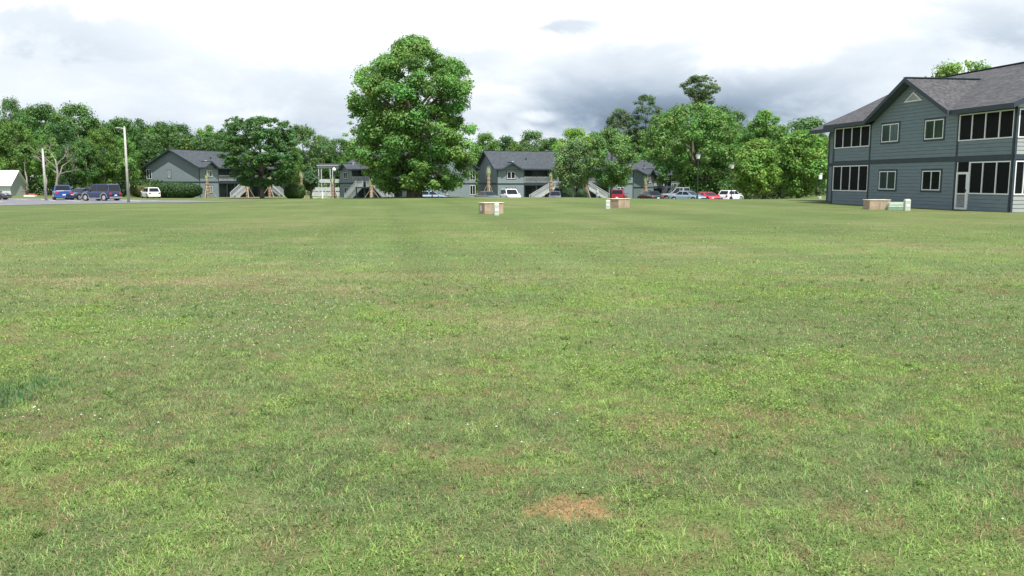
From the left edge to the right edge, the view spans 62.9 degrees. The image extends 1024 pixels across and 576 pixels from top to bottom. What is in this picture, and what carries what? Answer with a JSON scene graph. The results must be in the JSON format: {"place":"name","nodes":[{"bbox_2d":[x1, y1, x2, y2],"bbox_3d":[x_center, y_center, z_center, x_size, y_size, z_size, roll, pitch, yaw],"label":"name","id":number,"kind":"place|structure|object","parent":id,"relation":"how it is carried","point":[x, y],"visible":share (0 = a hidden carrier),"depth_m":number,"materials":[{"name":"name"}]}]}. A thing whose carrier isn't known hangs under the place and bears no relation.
{"place":"outdoors","nodes":[
{"label":"outdoors","id":0,"kind":"place"},
{"bbox_2d":[0,198,244,205],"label":"parking lot","id":1,"kind":"structure","parent":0,"point":[20,201],"depth_m":83.41,"materials":[{"name":"grey asphalt"}]},
{"bbox_2d":[0,191,11,199],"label":"parked car","id":2,"kind":"object","parent":1,"relation":"on","point":[4,196],"visible":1,"depth_m":99.22,"materials":[{"name":"grey paint"}]},
{"bbox_2d":[51,185,73,199],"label":"pickup truck","id":3,"kind":"object","parent":1,"relation":"on","point":[60,191],"visible":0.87,"depth_m":98.44,"materials":[{"name":"blue paint"}]},
{"bbox_2d":[63,188,89,199],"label":"parked car","id":4,"kind":"object","parent":1,"relation":"on","point":[76,193],"visible":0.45,"depth_m":98.76,"materials":[{"name":"blue paint"}]},
{"bbox_2d":[81,184,121,200],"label":"parked suv","id":5,"kind":"object","parent":1,"relation":"on","point":[103,192],"visible":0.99,"depth_m":90.54,"materials":[{"name":"blue paint"}]},
{"bbox_2d":[0,183,1023,575],"bbox_3d":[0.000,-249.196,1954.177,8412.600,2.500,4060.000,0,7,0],"label":"lawn","id":6,"kind":"structure","parent":0,"point":[252,217],"depth_m":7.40,"materials":[{"name":"green plant"}]},
{"bbox_2d":[0,95,24,162],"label":"woodland tree","id":7,"kind":"object","parent":6,"relation":"on","point":[7,104],"visible":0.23,"depth_m":156.43,"materials":[{"name":"green plant"}]},
{"bbox_2d":[0,170,28,195],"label":"shed","id":8,"kind":"structure","parent":6,"relation":"on","point":[13,183],"depth_m":128.47,"materials":[{"name":"metal"}]},
{"bbox_2d":[0,119,36,179],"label":"woodland tree","id":9,"kind":"object","parent":6,"relation":"on","point":[9,146],"visible":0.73,"depth_m":135.11,"materials":[{"name":"green plant"}]},
{"bbox_2d":[13,142,33,194],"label":"tree","id":10,"kind":"object","parent":6,"relation":"on","point":[22,151],"visible":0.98,"depth_m":131.85,"materials":[{"name":"green plant"}]},
{"bbox_2d":[9,106,47,192],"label":"woodland tree","id":11,"kind":"object","parent":6,"relation":"on","point":[22,110],"visible":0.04,"depth_m":162.50,"materials":[{"name":"green plant"}]},
{"bbox_2d":[14,101,66,176],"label":"woodland tree","id":12,"kind":"object","parent":6,"relation":"on","point":[39,114],"visible":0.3,"depth_m":153.87,"materials":[{"name":"green plant"}]},
{"bbox_2d":[30,147,56,195],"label":"tree","id":13,"kind":"object","parent":6,"relation":"on","point":[48,154],"visible":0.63,"depth_m":124.10,"materials":[{"name":"green plant"}]},
{"bbox_2d":[42,149,47,199],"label":"light pole","id":14,"kind":"object","parent":6,"relation":"on","point":[44,180],"visible":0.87,"depth_m":95.08,"materials":[{"name":"concrete"}]},
{"bbox_2d":[29,134,63,194],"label":"woodland tree","id":15,"kind":"object","parent":6,"relation":"on","point":[51,176],"visible":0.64,"depth_m":132.79,"materials":[{"name":"green plant"}]},
{"bbox_2d":[31,140,78,184],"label":"dead tree","id":16,"kind":"object","parent":6,"relation":"on","point":[57,175],"visible":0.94,"depth_m":120.75,"materials":[{"name":"grey wood"}]},
{"bbox_2d":[44,120,79,184],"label":"woodland tree","id":17,"kind":"object","parent":6,"relation":"on","point":[62,128],"visible":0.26,"depth_m":141.27,"materials":[{"name":"green plant"}]},
{"bbox_2d":[52,141,86,187],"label":"woodland tree","id":18,"kind":"object","parent":6,"relation":"on","point":[65,175],"visible":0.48,"depth_m":130.89,"materials":[{"name":"green plant"}]},
{"bbox_2d":[42,100,107,186],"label":"woodland tree","id":19,"kind":"object","parent":6,"relation":"on","point":[86,122],"visible":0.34,"depth_m":147.69,"materials":[{"name":"green plant"}]},
{"bbox_2d":[68,137,103,187],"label":"woodland tree","id":20,"kind":"object","parent":6,"relation":"on","point":[87,172],"visible":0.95,"depth_m":128.67,"materials":[{"name":"green plant"}]},
{"bbox_2d":[83,125,124,183],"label":"woodland tree","id":21,"kind":"object","parent":6,"relation":"on","point":[99,135],"visible":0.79,"depth_m":131.93,"materials":[{"name":"green plant"}]},
{"bbox_2d":[103,119,129,181],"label":"woodland tree","id":22,"kind":"object","parent":6,"relation":"on","point":[110,127],"visible":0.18,"depth_m":160.54,"materials":[{"name":"green plant"}]},
{"bbox_2d":[116,127,129,202],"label":"light pole","id":23,"kind":"object","parent":6,"relation":"on","point":[127,176],"visible":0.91,"depth_m":78.14,"materials":[{"name":"metal"}]},
{"bbox_2d":[105,115,144,194],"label":"woodland tree","id":24,"kind":"object","parent":6,"relation":"on","point":[125,123],"visible":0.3,"depth_m":162.61,"materials":[{"name":"green plant"}]},
{"bbox_2d":[116,157,136,187],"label":"tree","id":25,"kind":"object","parent":6,"relation":"on","point":[131,163],"visible":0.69,"depth_m":128.21,"materials":[{"name":"green plant"}]},
{"bbox_2d":[111,137,142,183],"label":"woodland tree","id":26,"kind":"object","parent":6,"relation":"on","point":[133,173],"visible":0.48,"depth_m":138.24,"materials":[{"name":"green plant"}]},
{"bbox_2d":[132,118,153,179],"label":"woodland tree","id":27,"kind":"object","parent":6,"relation":"on","point":[139,123],"visible":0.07,"depth_m":180.01,"materials":[{"name":"green plant"}]},
{"bbox_2d":[130,185,157,197],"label":"clipped hedge","id":28,"kind":"object","parent":6,"relation":"on","point":[136,191],"visible":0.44,"depth_m":131.72,"materials":[{"name":"green plant"}]},
{"bbox_2d":[141,187,160,197],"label":"parked hatchback","id":29,"kind":"object","parent":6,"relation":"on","point":[148,192],"visible":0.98,"depth_m":120.81,"materials":[{"name":"white paint"}]},
{"bbox_2d":[143,121,188,162],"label":"woodland tree","id":30,"kind":"object","parent":6,"relation":"on","point":[160,129],"visible":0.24,"depth_m":171.67,"materials":[{"name":"green plant"}]},
{"bbox_2d":[152,182,202,197],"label":"clipped hedge","id":31,"kind":"object","parent":6,"relation":"on","point":[169,189],"visible":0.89,"depth_m":127.63,"materials":[{"name":"green plant"}]},
{"bbox_2d":[168,121,194,149],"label":"woodland tree","id":32,"kind":"object","parent":6,"relation":"on","point":[185,130],"visible":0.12,"depth_m":185.97,"materials":[{"name":"green plant"}]},
{"bbox_2d":[188,125,224,149],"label":"woodland tree","id":33,"kind":"object","parent":6,"relation":"on","point":[205,133],"visible":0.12,"depth_m":181.55,"materials":[{"name":"green plant"}]},
{"bbox_2d":[201,172,216,197],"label":"young palm","id":34,"kind":"object","parent":6,"relation":"on","point":[207,186],"visible":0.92,"depth_m":141.85,"materials":[{"name":"brown plant"}]},
{"bbox_2d":[141,149,293,197],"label":"apartment building","id":35,"kind":"structure","parent":6,"relation":"on","point":[182,165],"depth_m":151.97,"materials":[{"name":"grey"}]},
{"bbox_2d":[215,115,302,198],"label":"spreading tree","id":36,"kind":"object","parent":6,"relation":"on","point":[281,141],"visible":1,"depth_m":114.45,"materials":[{"name":"green plant"}]},
{"bbox_2d":[278,145,304,185],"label":"woodland tree","id":37,"kind":"object","parent":6,"relation":"on","point":[297,167],"visible":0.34,"depth_m":169.63,"materials":[{"name":"green plant"}]},
{"bbox_2d":[284,183,304,198],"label":"round shrub","id":38,"kind":"object","parent":6,"relation":"on","point":[294,191],"visible":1,"depth_m":120.13,"materials":[{"name":"green plant"}]},
{"bbox_2d":[287,124,330,194],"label":"woodland tree","id":39,"kind":"object","parent":6,"relation":"on","point":[303,135],"visible":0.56,"depth_m":185.72,"materials":[{"name":"green plant"}]},
{"bbox_2d":[301,169,319,198],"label":"tree","id":40,"kind":"object","parent":6,"relation":"on","point":[310,179],"visible":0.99,"depth_m":134.38,"materials":[{"name":"green plant"}]},
{"bbox_2d":[306,135,336,186],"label":"woodland tree","id":41,"kind":"object","parent":6,"relation":"on","point":[330,148],"visible":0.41,"depth_m":194.81,"materials":[{"name":"green plant"}]},
{"bbox_2d":[312,187,339,196],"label":"picket fence","id":42,"kind":"object","parent":6,"relation":"on","point":[318,193],"visible":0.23,"depth_m":163.85,"materials":[{"name":"white wood"}]},
{"bbox_2d":[316,164,338,191],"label":"open porch","id":43,"kind":"object","parent":6,"relation":"on","point":[321,166],"visible":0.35,"depth_m":183.21,"materials":[{"name":"grey wood"}]},
{"bbox_2d":[324,178,337,197],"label":"young palm","id":44,"kind":"object","parent":6,"relation":"on","point":[332,188],"visible":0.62,"depth_m":132.88,"materials":[{"name":"brown plant"}]},
{"bbox_2d":[322,138,349,191],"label":"woodland tree","id":45,"kind":"object","parent":6,"relation":"on","point":[338,141],"visible":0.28,"depth_m":201.07,"materials":[{"name":"green plant"}]},
{"bbox_2d":[337,143,359,166],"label":"woodland tree","id":46,"kind":"object","parent":6,"relation":"on","point":[346,159],"visible":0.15,"depth_m":180.72,"materials":[{"name":"green plant"}]},
{"bbox_2d":[336,150,480,197],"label":"apartment building","id":47,"kind":"structure","parent":6,"relation":"on","point":[353,181],"depth_m":151.83,"materials":[{"name":"grey"}]},
{"bbox_2d":[342,33,478,197],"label":"shade tree","id":48,"kind":"object","parent":6,"relation":"on","point":[401,129],"visible":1,"depth_m":74.88,"materials":[{"name":"green plant"}]},
{"bbox_2d":[24,118,828,198],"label":"woodland","id":49,"kind":"object","parent":6,"relation":"on","point":[33,184],"visible":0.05,"depth_m":162.04,"materials":[{"name":"green plant"}]},
{"bbox_2d":[467,131,502,177],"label":"woodland tree","id":50,"kind":"object","parent":6,"relation":"on","point":[481,145],"visible":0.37,"depth_m":191.36,"materials":[{"name":"green plant"}]},
{"bbox_2d":[484,166,492,191],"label":"young palm","id":51,"kind":"object","parent":6,"relation":"on","point":[488,173],"visible":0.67,"depth_m":136.65,"materials":[{"name":"brown plant"}]},
{"bbox_2d":[478,202,503,213],"bbox_3d":[-0.999,-3.808,40.172,1.050,0.595,0.670,-4,8,-28],"label":"utility box","id":52,"kind":"object","parent":6,"relation":"on","point":[486,207],"visible":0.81,"depth_m":39.88,"materials":[{"name":"beige concrete"}]},
{"bbox_2d":[490,135,518,150],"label":"woodland tree","id":53,"kind":"object","parent":6,"relation":"on","point":[506,141],"visible":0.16,"depth_m":200.46,"materials":[{"name":"green plant"}]},
{"bbox_2d":[0,231,1023,575],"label":"clover","id":54,"kind":"object","parent":6,"relation":"on","point":[598,300],"depth_m":6.71,"materials":[{"name":"green plant"}]},
{"bbox_2d":[505,141,523,150],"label":"woodland tree","id":55,"kind":"object","parent":6,"relation":"on","point":[515,146],"visible":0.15,"depth_m":185.58,"materials":[{"name":"green plant"}]},
{"bbox_2d":[518,128,545,150],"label":"woodland tree","id":56,"kind":"object","parent":6,"relation":"on","point":[526,139],"visible":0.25,"depth_m":210.31,"materials":[{"name":"green plant"}]},
{"bbox_2d":[533,137,557,150],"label":"woodland tree","id":57,"kind":"object","parent":6,"relation":"on","point":[546,144],"visible":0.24,"depth_m":201.55,"materials":[{"name":"green plant"}]},
{"bbox_2d":[475,150,638,198],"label":"apartment building","id":58,"kind":"structure","parent":6,"relation":"on","point":[524,173],"depth_m":148.71,"materials":[{"name":"grey"}]},
{"bbox_2d":[506,171,515,178],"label":"window","id":59,"kind":"structure","parent":58,"relation":"in","point":[509,174],"depth_m":145.43,"materials":[{"name":"white plastic"}]},
{"bbox_2d":[561,188,575,196],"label":"dark shrub","id":60,"kind":"object","parent":6,"relation":"on","point":[565,193],"visible":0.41,"depth_m":122.39,"materials":[{"name":"green plant"}]},
{"bbox_2d":[552,125,591,150],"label":"woodland tree","id":61,"kind":"object","parent":6,"relation":"on","point":[572,132],"visible":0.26,"depth_m":161.64,"materials":[{"name":"green plant"}]},
{"bbox_2d":[549,136,595,196],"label":"young tree","id":62,"kind":"object","parent":6,"relation":"on","point":[574,152],"visible":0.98,"depth_m":96.59,"materials":[{"name":"green plant"}]},
{"bbox_2d":[576,189,586,197],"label":"dark shrub","id":63,"kind":"object","parent":6,"relation":"on","point":[581,193],"visible":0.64,"depth_m":124.60,"materials":[{"name":"green plant"}]},
{"bbox_2d":[587,129,611,151],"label":"woodland tree","id":64,"kind":"object","parent":6,"relation":"on","point":[597,134],"visible":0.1,"depth_m":176.22,"materials":[{"name":"green plant"}]},
{"bbox_2d":[587,127,643,197],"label":"young tree","id":65,"kind":"object","parent":6,"relation":"on","point":[616,173],"visible":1,"depth_m":94.94,"materials":[{"name":"green plant"}]},
{"bbox_2d":[607,198,629,207],"bbox_3d":[6.205,-4.905,48.675,1.000,0.595,0.900,-6,10,-40],"label":"utility box","id":66,"kind":"object","parent":6,"relation":"on","point":[619,202],"visible":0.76,"depth_m":48.37,"materials":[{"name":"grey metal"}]},
{"bbox_2d":[604,107,635,150],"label":"pine tree","id":67,"kind":"object","parent":6,"relation":"on","point":[620,121],"visible":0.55,"depth_m":198.54,"materials":[{"name":"green plant"}]},
{"bbox_2d":[630,93,662,151],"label":"pine tree","id":68,"kind":"object","parent":6,"relation":"on","point":[645,98],"visible":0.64,"depth_m":198.39,"materials":[{"name":"green plant"}]},
{"bbox_2d":[633,159,679,198],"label":"apartment building","id":69,"kind":"structure","parent":6,"relation":"on","point":[648,171],"depth_m":169.63,"materials":[{"name":"grey"}]},
{"bbox_2d":[654,162,670,193],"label":"tree","id":70,"kind":"object","parent":6,"relation":"on","point":[663,168],"visible":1,"depth_m":116.38,"materials":[{"name":"green plant"}]},
{"bbox_2d":[650,110,690,162],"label":"woodland tree","id":71,"kind":"object","parent":6,"relation":"on","point":[682,156],"visible":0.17,"depth_m":203.21,"materials":[{"name":"green plant"}]},
{"bbox_2d":[637,101,744,193],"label":"broad tree","id":72,"kind":"object","parent":6,"relation":"on","point":[693,135],"visible":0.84,"depth_m":117.10,"materials":[{"name":"green plant"}]},
{"bbox_2d":[679,75,720,114],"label":"umbrella pine","id":73,"kind":"object","parent":6,"relation":"on","point":[698,95],"visible":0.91,"depth_m":160.26,"materials":[{"name":"green plant"}]},
{"bbox_2d":[686,102,739,168],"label":"woodland tree","id":74,"kind":"object","parent":6,"relation":"on","point":[724,109],"visible":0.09,"depth_m":158.16,"materials":[{"name":"green plant"}]},
{"bbox_2d":[699,156,736,181],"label":"woodland tree","id":75,"kind":"object","parent":6,"relation":"on","point":[726,166],"visible":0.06,"depth_m":124.35,"materials":[{"name":"green plant"}]},
{"bbox_2d":[721,130,751,192],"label":"woodland tree","id":76,"kind":"object","parent":6,"relation":"on","point":[744,134],"visible":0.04,"depth_m":130.74,"materials":[{"name":"green plant"}]},
{"bbox_2d":[730,108,747,132],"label":"woodland tree","id":77,"kind":"object","parent":6,"relation":"on","point":[741,115],"visible":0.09,"depth_m":171.33,"materials":[{"name":"green plant"}]},
{"bbox_2d":[739,109,786,198],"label":"tall tree","id":78,"kind":"object","parent":6,"relation":"on","point":[761,122],"visible":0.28,"depth_m":124.99,"materials":[{"name":"green plant"}]},
{"bbox_2d":[769,123,790,194],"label":"woodland tree","id":79,"kind":"object","parent":6,"relation":"on","point":[780,126],"visible":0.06,"depth_m":138.97,"materials":[{"name":"green plant"}]},
{"bbox_2d":[775,128,827,197],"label":"bushy tree","id":80,"kind":"object","parent":6,"relation":"on","point":[797,175],"visible":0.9,"depth_m":103.34,"materials":[{"name":"green plant"}]},
{"bbox_2d":[786,114,827,137],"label":"round tree","id":81,"kind":"object","parent":6,"relation":"on","point":[808,123],"visible":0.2,"depth_m":145.65,"materials":[{"name":"green plant"}]},
{"bbox_2d":[804,136,828,195],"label":"woodland tree","id":82,"kind":"object","parent":6,"relation":"on","point":[826,142],"visible":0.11,"depth_m":117.42,"materials":[{"name":"green plant"}]},
{"bbox_2d":[863,199,889,209],"bbox_3d":[20.045,-4.566,46.047,1.200,0.595,0.850,0,7,-2],"label":"utility box","id":83,"kind":"object","parent":6,"relation":"on","point":[874,204],"visible":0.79,"depth_m":45.66,"materials":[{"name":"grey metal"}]},
{"bbox_2d":[886,202,902,209],"bbox_3d":[20.817,-4.406,45.258,1.000,0.460,0.590,2,8,12],"label":"transformer cabinet","id":84,"kind":"object","parent":6,"relation":"on","point":[895,206],"visible":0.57,"depth_m":45.03,"materials":[{"name":"green metal"}]},
{"bbox_2d":[903,199,910,210],"bbox_3d":[20.857,-4.362,44.212,0.294,0.660,0.256,0,7,0],"label":"cable pedestal","id":85,"kind":"object","parent":6,"relation":"on","point":[906,204],"visible":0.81,"depth_m":44.10,"materials":[{"name":"white plastic"}]},
{"bbox_2d":[809,62,1023,212],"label":"apartment building","id":86,"kind":"structure","parent":6,"relation":"on","point":[953,141],"depth_m":47.38,"materials":[{"name":"grey"}]},
{"bbox_2d":[878,169,897,191],"bbox_3d":[23.021,-6.603,51.349,0.065,1.340,1.890,-1,7,-9],"label":"window","id":87,"kind":"structure","parent":86,"relation":"in","point":[887,178],"depth_m":51.29,"materials":[{"name":"white plastic"}]},
{"bbox_2d":[880,121,900,143],"bbox_3d":[23.024,-9.438,50.968,0.065,1.300,1.920,-1,7,-9],"label":"window","id":88,"kind":"structure","parent":86,"relation":"in","point":[890,131],"depth_m":50.92,"materials":[{"name":"glass"}]},
{"bbox_2d":[920,169,942,192],"bbox_3d":[23.675,-6.070,47.291,0.065,1.320,1.800,-1,7,-9],"label":"window","id":89,"kind":"structure","parent":86,"relation":"in","point":[931,179],"depth_m":47.26,"materials":[{"name":"glass"}]},
{"bbox_2d":[923,116,945,141],"bbox_3d":[23.672,-8.892,46.935,0.065,1.290,1.820,-1,7,-9],"label":"window","id":90,"kind":"structure","parent":86,"relation":"in","point":[934,128],"depth_m":46.88,"materials":[{"name":"glass"}]},
{"bbox_2d":[954,162,969,209],"bbox_3d":[24.073,-5.463,44.798,0.120,2.515,0.980,-1,7,-9],"label":"storm door","id":91,"kind":"structure","parent":86,"relation":"in","point":[962,174],"depth_m":44.83,"materials":[{"name":"white plastic"}]},
{"bbox_2d":[925,58,991,76],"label":"hidden tree","id":92,"kind":"object","parent":6,"relation":"on","point":[950,68],"visible":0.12,"depth_m":76.84,"materials":[{"name":"green plant"}]},
{"bbox_2d":[0,0,1023,179],"label":"sky","id":93,"kind":"structure","parent":0,"point":[548,67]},
{"bbox_2d":[669,191,705,198],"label":"parked car","id":94,"kind":"object","parent":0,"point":[685,195],"visible":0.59,"depth_m":101.83,"materials":[{"name":"blue paint"}]},
{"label":"car park","id":95,"kind":"structure","parent":0,"visible":0},
{"bbox_2d":[422,191,446,196],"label":"parked car","id":96,"kind":"object","parent":95,"relation":"on","point":[429,194],"visible":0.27,"depth_m":117.49,"materials":[{"name":"blue paint"}]},
{"bbox_2d":[474,191,498,196],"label":"parked car","id":97,"kind":"object","parent":95,"relation":"on","point":[485,194],"visible":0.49,"depth_m":120.67,"materials":[{"name":"paint"}]},
{"bbox_2d":[500,189,520,196],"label":"parked suv","id":98,"kind":"object","parent":95,"relation":"on","point":[508,192],"visible":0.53,"depth_m":115.53,"materials":[{"name":"white paint"}]},
{"bbox_2d":[549,191,561,196],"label":"parked car","id":99,"kind":"object","parent":95,"relation":"on","point":[555,194],"visible":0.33,"depth_m":120.95,"materials":[{"name":"paint"}]},
{"bbox_2d":[612,189,627,197],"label":"parked suv","id":100,"kind":"object","parent":95,"relation":"on","point":[618,193],"visible":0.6,"depth_m":112.25,"materials":[{"name":"red paint"}]},
{"bbox_2d":[637,191,663,198],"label":"parked car","id":101,"kind":"object","parent":95,"relation":"on","point":[650,195],"visible":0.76,"depth_m":110.08,"materials":[{"name":"green paint"}]},
{"bbox_2d":[661,187,689,198],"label":"pickup truck","id":102,"kind":"object","parent":95,"relation":"on","point":[675,191],"visible":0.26,"depth_m":109.08,"materials":[{"name":"silver metal"}]},
{"bbox_2d":[698,192,722,198],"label":"parked car","id":103,"kind":"object","parent":95,"relation":"on","point":[709,195],"visible":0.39,"depth_m":101.43,"materials":[{"name":"red paint"}]},
{"bbox_2d":[718,190,742,198],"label":"parked suv","id":104,"kind":"object","parent":95,"relation":"on","point":[724,194],"visible":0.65,"depth_m":111.30,"materials":[{"name":"white paint"}]},
{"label":"mulch bed","id":105,"kind":"structure","parent":0,"visible":0},
{"bbox_2d":[728,137,782,198],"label":"roadside tree","id":106,"kind":"object","parent":105,"relation":"on","point":[753,173],"visible":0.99,"depth_m":96.54,"materials":[{"name":"green plant"}]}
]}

